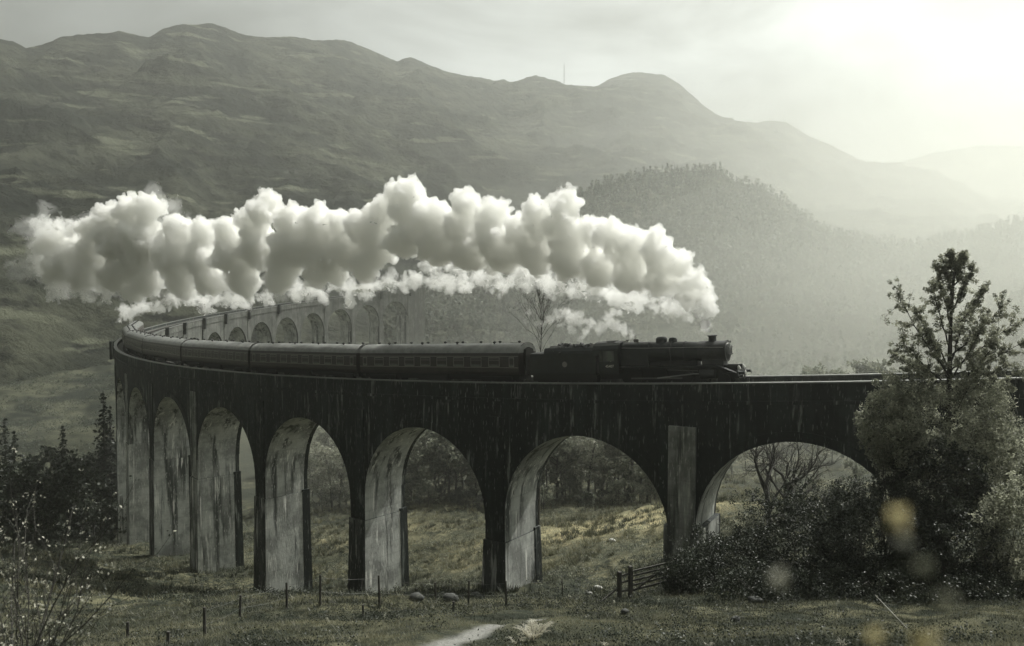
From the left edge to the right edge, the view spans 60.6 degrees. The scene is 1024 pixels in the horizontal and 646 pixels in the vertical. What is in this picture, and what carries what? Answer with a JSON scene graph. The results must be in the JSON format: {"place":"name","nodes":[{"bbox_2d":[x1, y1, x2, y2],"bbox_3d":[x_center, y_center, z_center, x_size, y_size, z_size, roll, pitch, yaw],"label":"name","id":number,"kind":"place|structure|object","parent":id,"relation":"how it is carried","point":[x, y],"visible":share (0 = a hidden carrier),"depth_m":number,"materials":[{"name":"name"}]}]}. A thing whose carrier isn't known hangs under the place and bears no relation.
{"place":"outdoors","nodes":[
{"label":"outdoors","id":0,"kind":"place"},
{"bbox_2d":[0,23,1023,383],"bbox_3d":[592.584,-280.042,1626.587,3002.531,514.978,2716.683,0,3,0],"label":"mountain","id":1,"kind":"structure","parent":0,"point":[174,173],"depth_m":810.65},
{"bbox_2d":[0,341,1023,645],"bbox_3d":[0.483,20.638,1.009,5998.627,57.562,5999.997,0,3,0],"label":"ground","id":2,"kind":"structure","parent":0,"point":[452,635],"depth_m":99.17,"materials":[{"name":"green plant"}]},
{"bbox_2d":[0,418,12,527],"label":"spruce tree","id":3,"kind":"object","parent":2,"relation":"on","point":[5,454],"visible":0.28,"depth_m":167.13,"materials":[{"name":"green plant"}]},
{"bbox_2d":[0,431,39,542],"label":"spruce tree","id":4,"kind":"object","parent":2,"relation":"on","point":[14,439],"visible":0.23,"depth_m":159.15,"materials":[{"name":"green plant"}]},
{"bbox_2d":[0,456,52,540],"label":"broadleaf tree","id":5,"kind":"object","parent":2,"relation":"on","point":[23,482],"visible":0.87,"depth_m":146.50,"materials":[{"name":"green plant"}]},
{"bbox_2d":[4,479,67,542],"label":"broadleaf tree","id":6,"kind":"object","parent":2,"relation":"on","point":[20,526],"visible":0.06,"depth_m":153.63,"materials":[{"name":"green plant"}]},
{"bbox_2d":[0,459,79,541],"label":"broadleaf tree","id":7,"kind":"object","parent":2,"relation":"on","point":[2,485],"visible":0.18,"depth_m":151.04,"materials":[{"name":"green plant"}]},
{"bbox_2d":[6,446,81,519],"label":"broadleaf tree","id":8,"kind":"object","parent":2,"relation":"on","point":[50,453],"visible":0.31,"depth_m":175.63,"materials":[{"name":"green plant"}]},
{"bbox_2d":[13,489,81,540],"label":"broadleaf tree","id":9,"kind":"object","parent":2,"relation":"on","point":[41,502],"visible":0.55,"depth_m":144.30,"materials":[{"name":"green plant"}]},
{"bbox_2d":[9,483,93,539],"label":"broadleaf tree","id":10,"kind":"object","parent":2,"relation":"on","point":[39,497],"visible":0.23,"depth_m":148.08,"materials":[{"name":"green plant"}]},
{"bbox_2d":[12,460,101,541],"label":"broadleaf tree","id":11,"kind":"object","parent":2,"relation":"on","point":[69,477],"visible":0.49,"depth_m":149.28,"materials":[{"name":"green plant"}]},
{"bbox_2d":[0,369,115,536],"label":"hill scrub","id":12,"kind":"object","parent":2,"relation":"on","point":[52,400],"visible":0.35,"depth_m":275.82,"materials":[{"name":"green plant"}]},
{"bbox_2d":[44,424,80,538],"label":"spruce tree","id":13,"kind":"object","parent":2,"relation":"on","point":[62,450],"visible":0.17,"depth_m":166.20,"materials":[{"name":"green plant"}]},
{"bbox_2d":[39,489,95,542],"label":"broadleaf tree","id":14,"kind":"object","parent":2,"relation":"on","point":[70,502],"visible":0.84,"depth_m":142.28,"materials":[{"name":"green plant"}]},
{"bbox_2d":[32,472,116,542],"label":"broadleaf tree","id":15,"kind":"object","parent":2,"relation":"on","point":[85,482],"visible":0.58,"depth_m":147.64,"materials":[{"name":"green plant"}]},
{"bbox_2d":[0,447,176,645],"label":"shrub","id":16,"kind":"object","parent":2,"relation":"on","point":[16,617],"visible":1,"depth_m":11.15,"materials":[{"name":"brown plant"}]},
{"bbox_2d":[64,498,118,542],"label":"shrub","id":17,"kind":"object","parent":2,"relation":"on","point":[95,517],"visible":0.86,"depth_m":142.92,"materials":[{"name":"green plant"}]},
{"bbox_2d":[68,480,119,542],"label":"broadleaf tree","id":18,"kind":"object","parent":2,"relation":"on","point":[104,492],"visible":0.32,"depth_m":154.41,"materials":[{"name":"green plant"}]},
{"bbox_2d":[74,452,116,502],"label":"broadleaf tree","id":19,"kind":"object","parent":2,"relation":"on","point":[87,458],"visible":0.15,"depth_m":176.72,"materials":[{"name":"green plant"}]},
{"bbox_2d":[83,392,116,536],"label":"spruce tree","id":20,"kind":"object","parent":2,"relation":"on","point":[104,453],"visible":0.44,"depth_m":168.90,"materials":[{"name":"green plant"}]},
{"bbox_2d":[101,406,116,487],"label":"spruce tree","id":21,"kind":"object","parent":2,"relation":"on","point":[112,441],"visible":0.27,"depth_m":179.13,"materials":[{"name":"green plant"}]},
{"bbox_2d":[94,504,126,543],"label":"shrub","id":22,"kind":"object","parent":2,"relation":"on","point":[110,514],"visible":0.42,"depth_m":152.37,"materials":[{"name":"green plant"}]},
{"bbox_2d":[307,457,321,500],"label":"broadleaf tree","id":23,"kind":"object","parent":2,"relation":"on","point":[311,461],"visible":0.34,"depth_m":175.88,"materials":[{"name":"green plant"}]},
{"bbox_2d":[307,444,325,488],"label":"birch tree","id":24,"kind":"object","parent":2,"relation":"on","point":[309,469],"visible":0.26,"depth_m":173.84,"materials":[{"name":"green plant"}]},
{"bbox_2d":[311,486,332,511],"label":"broadleaf tree","id":25,"kind":"object","parent":2,"relation":"on","point":[325,491],"visible":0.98,"depth_m":166.38,"materials":[{"name":"green plant"}]},
{"bbox_2d":[307,445,338,505],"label":"birch tree","id":26,"kind":"object","parent":2,"relation":"on","point":[324,477],"visible":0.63,"depth_m":172.71,"materials":[{"name":"green plant"}]},
{"bbox_2d":[309,442,342,506],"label":"birch tree","id":27,"kind":"object","parent":2,"relation":"on","point":[324,451],"visible":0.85,"depth_m":170.11,"materials":[{"name":"green plant"}]},
{"bbox_2d":[312,427,341,459],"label":"broadleaf tree","id":28,"kind":"object","parent":2,"relation":"on","point":[321,435],"visible":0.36,"depth_m":197.93,"materials":[{"name":"green plant"}]},
{"bbox_2d":[315,448,349,507],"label":"birch tree","id":29,"kind":"object","parent":2,"relation":"on","point":[337,465],"visible":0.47,"depth_m":169.00,"materials":[{"name":"green plant"}]},
{"bbox_2d":[320,451,349,504],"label":"birch tree","id":30,"kind":"object","parent":2,"relation":"on","point":[343,479],"visible":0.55,"depth_m":170.59,"materials":[{"name":"green plant"}]},
{"bbox_2d":[203,575,562,635],"bbox_3d":[-0.523,16.349,50.659,8.940,17.693,50.346,1,3,21],"label":"wire fence","id":31,"kind":"object","parent":2,"relation":"on","point":[240,603],"visible":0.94,"depth_m":37.13,"materials":[{"name":"brown wood"}]},
{"bbox_2d":[407,431,437,499],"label":"broadleaf tree","id":32,"kind":"object","parent":2,"relation":"on","point":[412,467],"visible":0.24,"depth_m":155.41,"materials":[{"name":"green plant"}]},
{"bbox_2d":[405,444,447,498],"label":"broadleaf tree","id":33,"kind":"object","parent":2,"relation":"on","point":[419,458],"visible":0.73,"depth_m":152.49,"materials":[{"name":"green plant"}]},
{"bbox_2d":[416,478,438,504],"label":"broadleaf tree","id":34,"kind":"object","parent":2,"relation":"on","point":[430,493],"visible":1,"depth_m":146.76,"materials":[{"name":"green plant"}]},
{"bbox_2d":[422,429,455,492],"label":"broadleaf tree","id":35,"kind":"object","parent":2,"relation":"on","point":[433,434],"visible":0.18,"depth_m":154.73,"materials":[{"name":"green plant"}]},
{"bbox_2d":[416,432,465,487],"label":"broadleaf tree","id":36,"kind":"object","parent":2,"relation":"on","point":[434,443],"visible":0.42,"depth_m":154.61,"materials":[{"name":"green plant"}]},
{"bbox_2d":[416,436,468,494],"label":"broadleaf tree","id":37,"kind":"object","parent":2,"relation":"on","point":[428,476],"visible":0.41,"depth_m":151.53,"materials":[{"name":"green plant"}]},
{"bbox_2d":[0,463,897,596],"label":"tussock grass","id":38,"kind":"structure","parent":2,"relation":"on","point":[589,535],"depth_m":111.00,"materials":[{"name":"green plant"}]},
{"bbox_2d":[443,593,458,601],"bbox_3d":[-2.968,13.511,42.939,0.846,0.559,0.631,0,3,0],"label":"boulder","id":39,"kind":"object","parent":2,"relation":"on","point":[451,595],"visible":0.68,"depth_m":42.74,"materials":[{"name":"grey stone"}]},
{"bbox_2d":[435,432,472,497],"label":"broadleaf tree","id":40,"kind":"object","parent":2,"relation":"on","point":[456,461],"visible":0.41,"depth_m":149.46,"materials":[{"name":"green plant"}]},
{"bbox_2d":[0,561,1023,645],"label":"heather","id":41,"kind":"object","parent":2,"relation":"on","point":[521,599],"visible":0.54,"depth_m":28.68,"materials":[{"name":"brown plant"}]},
{"bbox_2d":[0,496,1023,599],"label":"heather","id":42,"kind":"object","parent":2,"relation":"on","point":[260,590],"visible":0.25,"depth_m":87.77,"materials":[{"name":"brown plant"}]},
{"bbox_2d":[513,618,554,641],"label":"bracken fern","id":43,"kind":"object","parent":2,"relation":"on","point":[532,634],"visible":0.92,"depth_m":23.64,"materials":[{"name":"grey plant"}]},
{"bbox_2d":[504,277,583,524],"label":"bare tree","id":44,"kind":"object","parent":2,"relation":"on","point":[540,303],"visible":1,"depth_m":104.09,"materials":[{"name":"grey plant"}]},
{"bbox_2d":[540,485,552,511],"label":"broadleaf tree","id":45,"kind":"object","parent":2,"relation":"on","point":[545,498],"visible":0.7,"depth_m":135.44,"materials":[{"name":"green plant"}]},
{"bbox_2d":[543,452,568,490],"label":"broadleaf tree","id":46,"kind":"object","parent":2,"relation":"on","point":[552,479],"visible":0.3,"depth_m":144.38,"materials":[{"name":"green plant"}]},
{"bbox_2d":[552,473,571,496],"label":"broadleaf tree","id":47,"kind":"object","parent":2,"relation":"on","point":[562,478],"visible":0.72,"depth_m":143.59,"materials":[{"name":"green plant"}]},
{"bbox_2d":[545,436,582,497],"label":"broadleaf tree","id":48,"kind":"object","parent":2,"relation":"on","point":[570,462],"visible":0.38,"depth_m":143.46,"materials":[{"name":"green plant"}]},
{"bbox_2d":[109,287,1023,592],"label":"railway viaduct","id":49,"kind":"object","parent":2,"relation":"on","point":[681,445],"visible":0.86,"depth_m":87.57,"materials":[{"name":"concrete"}]},
{"bbox_2d":[122,325,137,351],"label":"railway coach","id":50,"kind":"object","parent":49,"relation":"on","point":[126,329],"visible":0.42,"depth_m":158.01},
{"bbox_2d":[126,320,143,332],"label":"railway coach","id":51,"kind":"object","parent":49,"relation":"on","point":[138,325],"visible":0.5,"depth_m":179.99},
{"bbox_2d":[124,330,153,358],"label":"railway coach","id":52,"kind":"object","parent":49,"relation":"on","point":[133,340],"visible":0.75,"depth_m":140.84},
{"bbox_2d":[142,334,193,365],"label":"railway coach","id":53,"kind":"object","parent":49,"relation":"on","point":[161,348],"visible":0.73,"depth_m":124.20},
{"bbox_2d":[181,338,259,372],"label":"railway coach","id":54,"kind":"object","parent":49,"relation":"on","point":[210,353],"visible":0.89,"depth_m":108.62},
{"bbox_2d":[250,341,367,378],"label":"railway coach","id":55,"kind":"object","parent":49,"relation":"on","point":[334,360],"visible":0.88,"depth_m":94.42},
{"bbox_2d":[360,341,535,381],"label":"railway coach","id":56,"kind":"object","parent":49,"relation":"on","point":[494,361],"visible":0.93,"depth_m":81.50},
{"bbox_2d":[528,342,609,382],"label":"coal tender","id":57,"kind":"object","parent":49,"relation":"on","point":[569,362],"visible":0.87,"depth_m":74.48,"materials":[{"name":"black paint"}]},
{"bbox_2d":[592,335,751,382],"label":"steam locomotive","id":58,"kind":"object","parent":49,"relation":"on","point":[661,359],"visible":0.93,"depth_m":70.24,"materials":[{"name":"black paint"}]},
{"bbox_2d":[547,438,592,496],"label":"broadleaf tree","id":59,"kind":"object","parent":2,"relation":"on","point":[572,477],"visible":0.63,"depth_m":143.34,"materials":[{"name":"green plant"}]},
{"bbox_2d":[553,436,590,493],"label":"birch tree","id":60,"kind":"object","parent":2,"relation":"on","point":[582,438],"visible":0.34,"depth_m":144.61,"materials":[{"name":"green plant"}]},
{"bbox_2d":[570,436,597,489],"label":"birch tree","id":61,"kind":"object","parent":2,"relation":"on","point":[588,455],"visible":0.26,"depth_m":145.41,"materials":[{"name":"green plant"}]},
{"bbox_2d":[574,490,594,511],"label":"broadleaf tree","id":62,"kind":"object","parent":2,"relation":"on","point":[587,497],"visible":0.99,"depth_m":131.19,"materials":[{"name":"green plant"}]},
{"bbox_2d":[569,436,613,492],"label":"birch tree","id":63,"kind":"object","parent":2,"relation":"on","point":[595,463],"visible":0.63,"depth_m":142.11,"materials":[{"name":"green plant"}]},
{"bbox_2d":[579,443,622,498],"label":"birch tree","id":64,"kind":"object","parent":2,"relation":"on","point":[611,461],"visible":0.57,"depth_m":141.87,"materials":[{"name":"green plant"}]},
{"bbox_2d":[600,481,622,503],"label":"broadleaf tree","id":65,"kind":"object","parent":2,"relation":"on","point":[609,489],"visible":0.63,"depth_m":136.30,"materials":[{"name":"green plant"}]},
{"bbox_2d":[594,439,629,500],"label":"birch tree","id":66,"kind":"object","parent":2,"relation":"on","point":[610,455],"visible":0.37,"depth_m":141.31,"materials":[{"name":"green plant"}]},
{"bbox_2d":[606,479,628,507],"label":"broadleaf tree","id":67,"kind":"object","parent":2,"relation":"on","point":[618,485],"visible":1,"depth_m":133.88,"materials":[{"name":"green plant"}]},
{"bbox_2d":[608,451,649,502],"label":"broadleaf tree","id":68,"kind":"object","parent":2,"relation":"on","point":[626,462],"visible":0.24,"depth_m":138.12,"materials":[{"name":"green plant"}]},
{"bbox_2d":[623,455,647,493],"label":"broadleaf tree","id":69,"kind":"object","parent":2,"relation":"on","point":[630,481],"visible":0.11,"depth_m":140.29,"materials":[{"name":"green plant"}]},
{"bbox_2d":[629,480,646,506],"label":"broadleaf tree","id":70,"kind":"object","parent":2,"relation":"on","point":[637,489],"visible":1,"depth_m":132.09,"materials":[{"name":"green plant"}]},
{"bbox_2d":[600,558,677,601],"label":"field gate","id":71,"kind":"structure","parent":2,"relation":"on","point":[630,589],"depth_m":44.03,"materials":[{"name":"brown wood"}]},
{"bbox_2d":[627,551,664,589],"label":"shrub","id":72,"kind":"object","parent":2,"relation":"on","point":[653,563],"visible":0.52,"depth_m":63.10,"materials":[{"name":"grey plant"}]},
{"bbox_2d":[653,544,721,593],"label":"shrub","id":73,"kind":"object","parent":2,"relation":"on","point":[675,573],"visible":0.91,"depth_m":44.51,"materials":[{"name":"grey plant"}]},
{"bbox_2d":[655,531,732,581],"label":"shrub","id":74,"kind":"object","parent":2,"relation":"on","point":[690,546],"visible":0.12,"depth_m":48.97,"materials":[{"name":"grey plant"}]},
{"bbox_2d":[678,522,782,592],"bbox_3d":[11.557,12.748,46.725,5.095,4.013,4.764,1,3,25],"label":"shrub","id":75,"kind":"object","parent":2,"relation":"on","point":[716,550],"visible":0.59,"depth_m":46.11,"materials":[{"name":"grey plant"}]},
{"bbox_2d":[718,508,802,565],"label":"shrub","id":76,"kind":"object","parent":2,"relation":"on","point":[768,537],"visible":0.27,"depth_m":50.44,"materials":[{"name":"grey plant"}]},
{"bbox_2d":[704,552,834,602],"bbox_3d":[12.154,12.585,42.433,5.666,2.459,4.948,-2,3,-35],"label":"shrub","id":77,"kind":"object","parent":2,"relation":"on","point":[737,575],"visible":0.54,"depth_m":42.42,"materials":[{"name":"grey plant"}]},
{"bbox_2d":[764,448,790,479],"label":"broadleaf tree","id":78,"kind":"object","parent":2,"relation":"on","point":[780,470],"visible":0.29,"depth_m":157.22,"materials":[{"name":"green plant"}]},
{"bbox_2d":[741,442,829,529],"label":"bare tree","id":79,"kind":"object","parent":2,"relation":"on","point":[765,485],"visible":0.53,"depth_m":86.52,"materials":[{"name":"brown plant"}]},
{"bbox_2d":[742,442,838,516],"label":"bare tree","id":80,"kind":"object","parent":2,"relation":"on","point":[802,469],"visible":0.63,"depth_m":89.88,"materials":[{"name":"brown plant"}]},
{"bbox_2d":[728,468,866,589],"bbox_3d":[15.743,11.425,47.637,7.934,7.182,6.282,0,3,0],"label":"shrub","id":81,"kind":"object","parent":2,"relation":"on","point":[804,562],"visible":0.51,"depth_m":47.28,"materials":[{"name":"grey plant"}]},
{"bbox_2d":[751,567,870,602],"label":"shrub","id":82,"kind":"object","parent":2,"relation":"on","point":[799,572],"visible":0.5,"depth_m":40.41,"materials":[{"name":"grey plant"}]},
{"bbox_2d":[797,444,831,480],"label":"birch tree","id":83,"kind":"object","parent":2,"relation":"on","point":[815,449],"visible":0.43,"depth_m":152.97,"materials":[{"name":"green plant"}]},
{"bbox_2d":[770,489,878,572],"bbox_3d":[18.559,12.637,52.204,7.846,6.619,6.025,2,3,33],"label":"shrub","id":84,"kind":"object","parent":2,"relation":"on","point":[804,519],"visible":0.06,"depth_m":52.34,"materials":[{"name":"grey plant"}]},
{"bbox_2d":[805,362,848,374],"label":"broadleaf tree","id":85,"kind":"object","parent":2,"relation":"on","point":[832,371],"visible":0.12,"depth_m":203.35,"materials":[{"name":"green plant"}]},
{"bbox_2d":[803,471,896,577],"bbox_3d":[19.599,12.235,50.462,5.790,6.609,5.949,0,3,0],"label":"shrub","id":86,"kind":"object","parent":2,"relation":"on","point":[850,510],"visible":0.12,"depth_m":50.86,"materials":[{"name":"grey plant"}]},
{"bbox_2d":[826,471,884,582],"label":"shrub","id":87,"kind":"object","parent":2,"relation":"on","point":[844,486],"visible":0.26,"depth_m":50.42,"materials":[{"name":"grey plant"}]},
{"bbox_2d":[841,459,869,490],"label":"broadleaf tree","id":88,"kind":"object","parent":2,"relation":"on","point":[857,467],"visible":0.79,"depth_m":143.53,"materials":[{"name":"green plant"}]},
{"bbox_2d":[771,507,958,645],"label":"flowers","id":89,"kind":"object","parent":2,"relation":"on","point":[945,599],"visible":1,"depth_m":0.57,"materials":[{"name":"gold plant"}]},
{"bbox_2d":[797,473,934,600],"bbox_3d":[17.242,10.566,42.474,6.380,6.705,4.786,0,3,0],"label":"shrub","id":90,"kind":"object","parent":2,"relation":"on","point":[862,507],"visible":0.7,"depth_m":42.19,"materials":[{"name":"green plant"}]},
{"bbox_2d":[846,358,895,373],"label":"broadleaf tree","id":91,"kind":"object","parent":2,"relation":"on","point":[859,369],"visible":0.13,"depth_m":207.54,"materials":[{"name":"green plant"}]},
{"bbox_2d":[859,357,911,372],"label":"broadleaf tree","id":92,"kind":"object","parent":2,"relation":"on","point":[868,364],"visible":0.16,"depth_m":205.73,"materials":[{"name":"green plant"}]},
{"bbox_2d":[795,556,983,605],"bbox_3d":[17.114,11.859,39.416,7.403,2.377,5.800,2,3,36],"label":"shrub","id":93,"kind":"object","parent":2,"relation":"on","point":[885,595],"visible":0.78,"depth_m":39.47,"materials":[{"name":"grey plant"}]},
{"bbox_2d":[852,372,932,588],"bbox_3d":[19.215,8.153,44.376,3.861,11.364,3.220,0,3,0],"label":"tree","id":94,"kind":"object","parent":2,"relation":"on","point":[878,443],"visible":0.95,"depth_m":43.77,"materials":[{"name":"plant"}]},
{"bbox_2d":[869,435,999,591],"bbox_3d":[20.923,9.541,43.696,5.100,8.238,5.190,-3,4,-45],"label":"tree","id":95,"kind":"object","parent":2,"relation":"on","point":[976,489],"visible":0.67,"depth_m":42.88,"materials":[{"name":"green plant"}]},
{"bbox_2d":[876,487,1012,593],"bbox_3d":[20.530,10.502,41.681,6.564,5.621,5.332,0,3,0],"label":"shrub","id":96,"kind":"object","parent":2,"relation":"on","point":[953,562],"visible":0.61,"depth_m":40.53,"materials":[{"name":"green plant"}]},
{"bbox_2d":[872,248,1023,572],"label":"rowan tree","id":97,"kind":"object","parent":2,"relation":"on","point":[968,394],"visible":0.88,"depth_m":45.49,"materials":[{"name":"green plant"}]},
{"bbox_2d":[936,563,1023,603],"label":"shrub","id":98,"kind":"object","parent":2,"relation":"on","point":[1001,592],"visible":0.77,"depth_m":38.33,"materials":[{"name":"green plant"}]},
{"bbox_2d":[941,411,1023,569],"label":"tree","id":99,"kind":"object","parent":2,"relation":"on","point":[1012,440],"visible":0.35,"depth_m":44.44,"materials":[{"name":"plant"}]},
{"bbox_2d":[968,470,1023,587],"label":"shrub","id":100,"kind":"object","parent":2,"relation":"on","point":[1001,517],"visible":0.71,"depth_m":40.19,"materials":[{"name":"green plant"}]},
{"bbox_2d":[0,0,1023,162],"label":"sky","id":101,"kind":"structure","parent":0,"point":[881,81],"materials":[{"name":"white"}]},
{"bbox_2d":[383,169,1023,359],"bbox_3d":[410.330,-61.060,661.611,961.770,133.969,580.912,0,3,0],"label":"wooded hill","id":102,"kind":"structure","parent":0,"point":[850,323],"depth_m":502.65,"materials":[{"name":"plant"}]},
{"bbox_2d":[382,161,1023,375],"bbox_3d":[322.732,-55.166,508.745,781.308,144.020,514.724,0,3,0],"label":"woodland","id":103,"kind":"object","parent":102,"relation":"on","point":[458,271],"visible":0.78,"depth_m":505.64,"materials":[{"name":"green plant"}]},
{"bbox_2d":[902,145,1023,200],"bbox_3d":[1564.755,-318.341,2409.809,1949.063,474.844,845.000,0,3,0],"label":"mountain","id":104,"kind":"structure","parent":0,"point":[995,171],"depth_m":2517.04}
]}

